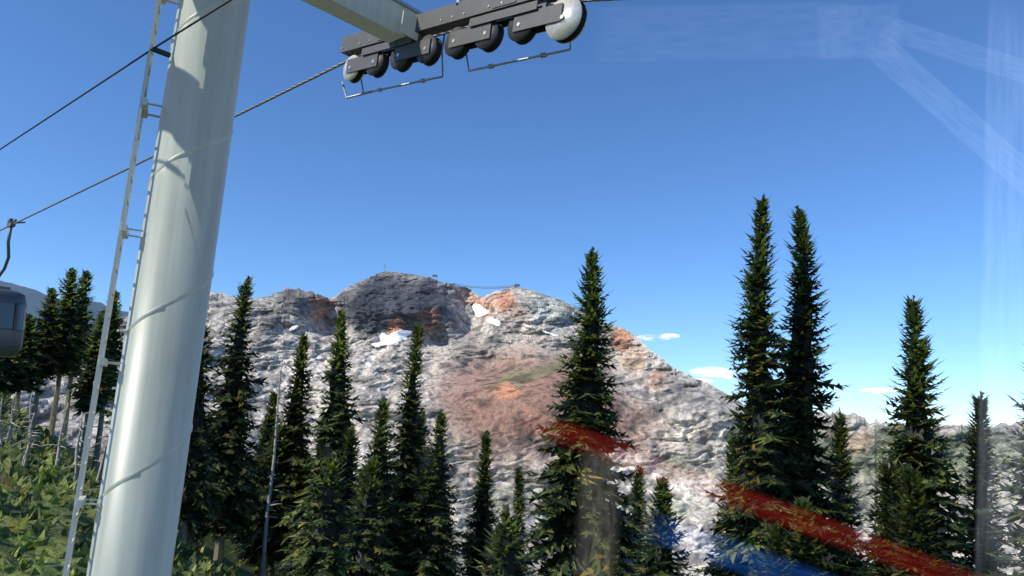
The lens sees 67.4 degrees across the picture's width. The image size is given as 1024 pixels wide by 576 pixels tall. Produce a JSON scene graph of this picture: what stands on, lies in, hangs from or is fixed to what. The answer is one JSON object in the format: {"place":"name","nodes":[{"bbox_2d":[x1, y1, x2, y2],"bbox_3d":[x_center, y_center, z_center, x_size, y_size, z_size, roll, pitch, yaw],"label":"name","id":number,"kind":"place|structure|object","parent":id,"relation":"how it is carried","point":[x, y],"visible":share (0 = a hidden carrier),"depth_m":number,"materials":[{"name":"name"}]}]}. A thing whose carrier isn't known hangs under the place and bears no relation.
{"place":"outdoors","nodes":[
{"label":"outdoors","id":0,"kind":"place"},
{"bbox_2d":[0,280,128,324],"bbox_3d":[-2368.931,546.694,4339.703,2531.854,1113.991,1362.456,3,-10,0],"label":"distant mountain","id":1,"kind":"structure","parent":0,"point":[35,298],"depth_m":4419.51,"materials":[{"name":"grey stone"}]},
{"bbox_2d":[35,427,287,575],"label":"hillside ground","id":2,"kind":"structure","parent":0,"point":[209,545],"depth_m":50.82,"materials":[{"name":"green plant"}]},
{"bbox_2d":[0,399,15,445],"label":"snag","id":3,"kind":"object","parent":2,"relation":"on","point":[1,434],"visible":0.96,"depth_m":32.02,"materials":[{"name":"grey wood"}]},
{"bbox_2d":[1,397,26,442],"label":"snag","id":4,"kind":"object","parent":2,"relation":"on","point":[7,438],"visible":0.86,"depth_m":33.02,"materials":[{"name":"grey wood"}]},
{"bbox_2d":[0,340,31,425],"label":"fir","id":5,"kind":"object","parent":2,"relation":"on","point":[8,369],"visible":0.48,"depth_m":38.12,"materials":[{"name":"green plant"}]},
{"bbox_2d":[1,312,50,422],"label":"fir","id":6,"kind":"object","parent":2,"relation":"on","point":[33,374],"visible":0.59,"depth_m":40.19,"materials":[{"name":"green plant"}]},
{"bbox_2d":[11,412,40,469],"bbox_3d":[-18.805,6.306,29.712,1.176,2.981,1.000,3,-10,-1],"label":"snag","id":7,"kind":"object","parent":2,"relation":"on","point":[26,453],"visible":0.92,"depth_m":29.85,"materials":[{"name":"grey wood"}]},
{"bbox_2d":[17,391,46,444],"bbox_3d":[-21.964,6.554,35.141,1.272,3.667,1.708,-7,-11,26],"label":"snag","id":8,"kind":"object","parent":2,"relation":"on","point":[30,416],"visible":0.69,"depth_m":35.31,"materials":[{"name":"grey wood"}]},
{"bbox_2d":[18,287,69,428],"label":"fir","id":9,"kind":"object","parent":2,"relation":"on","point":[46,335],"visible":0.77,"depth_m":42.44,"materials":[{"name":"green plant"}]},
{"bbox_2d":[43,403,75,466],"bbox_3d":[-19.044,6.782,32.320,1.443,3.868,0.821,7,-11,-26],"label":"snag","id":10,"kind":"object","parent":2,"relation":"on","point":[59,445],"visible":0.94,"depth_m":32.35,"materials":[{"name":"grey wood"}]},
{"bbox_2d":[37,267,89,438],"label":"fir","id":11,"kind":"object","parent":2,"relation":"on","point":[70,328],"visible":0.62,"depth_m":44.77,"materials":[{"name":"green plant"}]},
{"bbox_2d":[57,412,85,481],"bbox_3d":[-17.619,6.986,30.921,0.875,3.936,1.306,1,-10,9],"label":"snag","id":12,"kind":"object","parent":2,"relation":"on","point":[75,472],"visible":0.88,"depth_m":30.98,"materials":[{"name":"grey wood"}]},
{"bbox_2d":[49,268,97,448],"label":"fir","id":13,"kind":"object","parent":2,"relation":"on","point":[86,277],"visible":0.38,"depth_m":47.85,"materials":[{"name":"green plant"}]},
{"bbox_2d":[69,381,94,468],"bbox_3d":[-21.197,7.497,38.034,1.369,5.766,0.838,-3,-11,32],"label":"snag","id":14,"kind":"object","parent":2,"relation":"on","point":[84,434],"visible":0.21,"depth_m":38.02,"materials":[{"name":"grey wood"}]},
{"bbox_2d":[65,310,117,471],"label":"fir","id":15,"kind":"object","parent":2,"relation":"on","point":[83,393],"visible":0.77,"depth_m":40.75,"materials":[{"name":"green plant"}]},
{"bbox_2d":[75,290,125,474],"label":"fir","id":16,"kind":"object","parent":2,"relation":"on","point":[115,323],"visible":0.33,"depth_m":43.99,"materials":[{"name":"green plant"}]},
{"bbox_2d":[90,420,110,483],"bbox_3d":[-18.569,7.488,34.741,1.144,5.145,0.992,5,-11,19],"label":"snag","id":17,"kind":"object","parent":2,"relation":"on","point":[98,478],"visible":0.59,"depth_m":34.63,"materials":[{"name":"grey wood"}]},
{"bbox_2d":[99,372,118,431],"bbox_3d":[-17.687,6.645,35.262,2.952,9.439,3.009,10,-12,-38],"label":"fir","id":18,"kind":"object","parent":2,"relation":"on","point":[108,411],"visible":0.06,"depth_m":35.02,"materials":[{"name":"green plant"}]},
{"bbox_2d":[0,392,241,575],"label":"bushes","id":19,"kind":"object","parent":2,"relation":"on","point":[35,521],"depth_m":23.41,"materials":[{"name":"green plant"}]},
{"bbox_2d":[178,324,229,540],"bbox_3d":[-11.432,5.962,27.305,2.983,9.473,3.363,5,-10,-14],"label":"fir","id":20,"kind":"object","parent":2,"relation":"on","point":[200,462],"visible":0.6,"depth_m":26.85,"materials":[{"name":"green plant"}]},
{"bbox_2d":[177,453,230,551],"bbox_3d":[-12.104,8.216,28.572,3.156,6.089,3.016,-8,-13,44],"label":"fir","id":21,"kind":"object","parent":2,"relation":"on","point":[192,535],"visible":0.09,"depth_m":28.44,"materials":[{"name":"green plant"}]},
{"bbox_2d":[193,276,279,564],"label":"conifer tree","id":22,"kind":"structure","parent":2,"relation":"on","point":[237,471],"depth_m":31.06,"materials":[{"name":"green plant"}]},
{"bbox_2d":[229,413,267,545],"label":"fir","id":23,"kind":"object","parent":2,"relation":"on","point":[257,453],"visible":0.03,"depth_m":62.30,"materials":[{"name":"green plant"}]},
{"bbox_2d":[227,390,284,575],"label":"fir","id":24,"kind":"object","parent":2,"relation":"on","point":[271,416],"visible":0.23,"depth_m":39.13,"materials":[{"name":"green plant"}]},
{"bbox_2d":[236,545,279,575],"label":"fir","id":25,"kind":"object","parent":2,"relation":"on","point":[272,571],"depth_m":40.23,"materials":[{"name":"green plant"}]},
{"bbox_2d":[231,421,303,575],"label":"fir","id":26,"kind":"object","parent":2,"relation":"on","point":[252,547],"visible":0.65,"depth_m":36.13,"materials":[{"name":"green plant"}]},
{"bbox_2d":[255,354,286,575],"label":"dead snag","id":27,"kind":"object","parent":2,"relation":"on","point":[264,551],"visible":1,"depth_m":30.60,"materials":[{"name":"grey wood"}]},
{"bbox_2d":[239,332,317,575],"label":"fir","id":28,"kind":"object","parent":2,"relation":"on","point":[297,452],"visible":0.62,"depth_m":37.40,"materials":[{"name":"green plant"}]},
{"bbox_2d":[310,421,324,458],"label":"dead tree","id":29,"kind":"object","parent":2,"relation":"on","point":[318,443],"depth_m":70.06,"materials":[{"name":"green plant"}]},
{"bbox_2d":[267,308,368,575],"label":"fir","id":30,"kind":"object","parent":2,"relation":"on","point":[332,430],"visible":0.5,"depth_m":36.05,"materials":[{"name":"green plant"}]},
{"bbox_2d":[278,453,370,575],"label":"fir","id":31,"kind":"object","parent":2,"relation":"on","point":[321,554],"visible":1,"depth_m":22.14,"materials":[{"name":"green plant"}]},
{"bbox_2d":[86,0,587,575],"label":"lift tower","id":32,"kind":"structure","parent":2,"relation":"on","point":[144,474],"depth_m":9.07,"materials":[{"name":"metal"}]},
{"bbox_2d":[0,0,231,149],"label":"cable","id":33,"kind":"object","parent":32,"relation":"attached to","point":[155,49],"visible":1,"depth_m":9.37,"materials":[{"name":"black metal"}]},
{"bbox_2d":[62,0,177,575],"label":"ladder","id":34,"kind":"object","parent":32,"relation":"attached to","point":[102,362],"visible":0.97,"depth_m":8.91,"materials":[{"name":"grey metal"}]},
{"bbox_2d":[0,0,618,230],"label":"haul rope","id":35,"kind":"object","parent":32,"relation":"attached to","point":[304,82],"visible":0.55,"depth_m":14.61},
{"bbox_2d":[0,218,26,357],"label":"gondola cabin","id":36,"kind":"object","parent":35,"relation":"hanging from","point":[13,305],"visible":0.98,"depth_m":24.93,"materials":[{"name":"grey metal"}]},
{"bbox_2d":[336,425,362,555],"bbox_3d":[-7.410,11.396,33.949,3.828,10.479,3.687,5,-10,-12],"label":"fir","id":37,"kind":"object","parent":2,"relation":"on","point":[350,454],"visible":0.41,"depth_m":34.30,"materials":[{"name":"green plant"}]},
{"bbox_2d":[338,457,409,575],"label":"fir","id":38,"kind":"object","parent":2,"relation":"on","point":[369,554],"visible":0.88,"depth_m":27.43,"materials":[{"name":"green plant"}]},
{"bbox_2d":[340,396,417,570],"bbox_3d":[-5.772,10.353,31.274,4.858,11.850,5.441,8,-11,-32],"label":"fir","id":39,"kind":"object","parent":2,"relation":"on","point":[379,446],"visible":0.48,"depth_m":31.54,"materials":[{"name":"green plant"}]},
{"bbox_2d":[391,413,431,502],"bbox_3d":[-4.814,12.341,35.544,5.511,13.182,6.595,-1,-11,15],"label":"fir","id":40,"kind":"object","parent":2,"relation":"on","point":[420,472],"visible":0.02,"depth_m":36.17,"materials":[{"name":"green plant"}]},
{"bbox_2d":[385,322,447,570],"bbox_3d":[-4.578,9.844,34.649,4.247,16.768,4.336,3,-10,-2],"label":"fir","id":41,"kind":"object","parent":2,"relation":"on","point":[410,428],"visible":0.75,"depth_m":34.71,"materials":[{"name":"green plant"}]},
{"bbox_2d":[420,409,431,491],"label":"fir","id":42,"kind":"object","parent":2,"relation":"on","point":[424,411],"visible":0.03,"depth_m":44.93,"materials":[{"name":"green plant"}]},
{"bbox_2d":[391,410,485,575],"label":"fir","id":43,"kind":"object","parent":2,"relation":"on","point":[430,554],"visible":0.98,"depth_m":31.37,"materials":[{"name":"green plant"}]},
{"bbox_2d":[424,447,460,575],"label":"fir","id":44,"kind":"object","parent":2,"relation":"on","point":[447,515],"visible":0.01,"depth_m":53.05,"materials":[{"name":"green plant"}]},
{"bbox_2d":[443,457,461,574],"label":"fir","id":45,"kind":"object","parent":2,"relation":"on","point":[451,526],"visible":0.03,"depth_m":36.35,"materials":[{"name":"green plant"}]},
{"bbox_2d":[444,496,463,575],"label":"fir","id":46,"kind":"object","parent":2,"relation":"on","point":[457,552],"visible":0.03,"depth_m":63.18,"materials":[{"name":"green plant"}]},
{"bbox_2d":[454,430,499,575],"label":"fir","id":47,"kind":"object","parent":2,"relation":"on","point":[483,514],"visible":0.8,"depth_m":33.65,"materials":[{"name":"green plant"}]},
{"bbox_2d":[457,480,498,575],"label":"fir","id":48,"kind":"object","parent":2,"relation":"on","point":[466,563],"visible":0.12,"depth_m":52.20,"materials":[{"name":"green plant"}]},
{"bbox_2d":[476,521,517,575],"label":"fir","id":49,"kind":"object","parent":2,"relation":"on","point":[494,551],"visible":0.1,"depth_m":27.35,"materials":[{"name":"green plant"}]},
{"bbox_2d":[464,502,549,575],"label":"fir","id":50,"kind":"object","parent":2,"relation":"on","point":[504,557],"visible":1,"depth_m":20.60,"materials":[{"name":"green plant"}]},
{"bbox_2d":[509,465,533,575],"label":"fir","id":51,"kind":"object","parent":2,"relation":"on","point":[519,507],"visible":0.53,"depth_m":42.61,"materials":[{"name":"green plant"}]},
{"bbox_2d":[516,246,650,575],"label":"fir","id":52,"kind":"object","parent":2,"relation":"on","point":[583,529],"visible":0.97,"depth_m":28.39,"materials":[{"name":"green plant"}]},
{"bbox_2d":[603,554,621,575],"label":"fir","id":53,"kind":"object","parent":2,"relation":"on","point":[613,560],"visible":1,"depth_m":26.15,"materials":[{"name":"green plant"}]},
{"bbox_2d":[623,464,651,575],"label":"fir","id":54,"kind":"object","parent":2,"relation":"on","point":[637,484],"visible":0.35,"depth_m":42.98,"materials":[{"name":"green plant"}]},
{"bbox_2d":[624,476,699,575],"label":"fir","id":55,"kind":"object","parent":2,"relation":"on","point":[658,560],"visible":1,"depth_m":24.48,"materials":[{"name":"green plant"}]},
{"bbox_2d":[689,431,747,575],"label":"fir","id":56,"kind":"object","parent":2,"relation":"on","point":[729,493],"visible":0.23,"depth_m":27.86,"materials":[{"name":"green plant"}]},
{"bbox_2d":[746,520,796,575],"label":"fir","id":57,"kind":"object","parent":2,"relation":"on","point":[774,563],"visible":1,"depth_m":20.93,"materials":[{"name":"green plant"}]},
{"bbox_2d":[695,194,849,575],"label":"fir","id":58,"kind":"object","parent":2,"relation":"on","point":[757,507],"visible":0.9,"depth_m":24.95,"materials":[{"name":"green plant"}]},
{"bbox_2d":[720,205,865,575],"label":"fir","id":59,"kind":"object","parent":2,"relation":"on","point":[803,334],"visible":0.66,"depth_m":26.05,"materials":[{"name":"green plant"}]},
{"bbox_2d":[780,495,832,575],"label":"fir","id":60,"kind":"object","parent":2,"relation":"on","point":[803,554],"visible":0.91,"depth_m":21.49,"materials":[{"name":"green plant"}]},
{"bbox_2d":[823,412,869,575],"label":"fir","id":61,"kind":"object","parent":2,"relation":"on","point":[839,441],"visible":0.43,"depth_m":30.28,"materials":[{"name":"green plant"}]},
{"bbox_2d":[847,455,945,575],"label":"fir","id":62,"kind":"object","parent":2,"relation":"on","point":[888,481],"visible":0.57,"depth_m":23.45,"materials":[{"name":"green plant"}]},
{"bbox_2d":[873,460,965,575],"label":"fir","id":63,"kind":"object","parent":2,"relation":"on","point":[915,559],"visible":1,"depth_m":22.05,"materials":[{"name":"green plant"}]},
{"bbox_2d":[837,295,1004,575],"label":"fir","id":64,"kind":"object","parent":2,"relation":"on","point":[916,445],"visible":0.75,"depth_m":24.99,"materials":[{"name":"green plant"}]},
{"bbox_2d":[945,391,1015,575],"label":"fir","id":65,"kind":"object","parent":2,"relation":"on","point":[979,462],"visible":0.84,"depth_m":29.84,"materials":[{"name":"green plant"}]},
{"bbox_2d":[968,362,1023,575],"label":"fir","id":66,"kind":"object","parent":2,"relation":"on","point":[1017,514],"visible":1,"depth_m":18.02,"materials":[{"name":"green plant"}]},
{"bbox_2d":[0,0,1023,426],"label":"sky","id":67,"kind":"structure","parent":0,"point":[648,143],"materials":[{"name":"blue"}]},
{"bbox_2d":[11,271,1023,575],"bbox_3d":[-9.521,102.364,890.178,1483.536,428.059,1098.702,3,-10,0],"label":"mountain terrain","id":68,"kind":"structure","parent":0,"point":[491,365],"depth_m":991.69,"materials":[{"name":"grey stone"}]},
{"bbox_2d":[384,270,519,287],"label":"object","id":69,"kind":"object","parent":68,"relation":"on","point":[515,285],"visible":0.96,"depth_m":1426.47,"materials":[{"name":"grey stone"}]},
{"bbox_2d":[642,335,898,392],"bbox_3d":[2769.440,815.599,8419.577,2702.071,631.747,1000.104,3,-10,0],"label":"cloud","id":70,"kind":"structure","parent":0,"point":[721,372],"depth_m":8698.38,"materials":[{"name":"white"}]}
]}

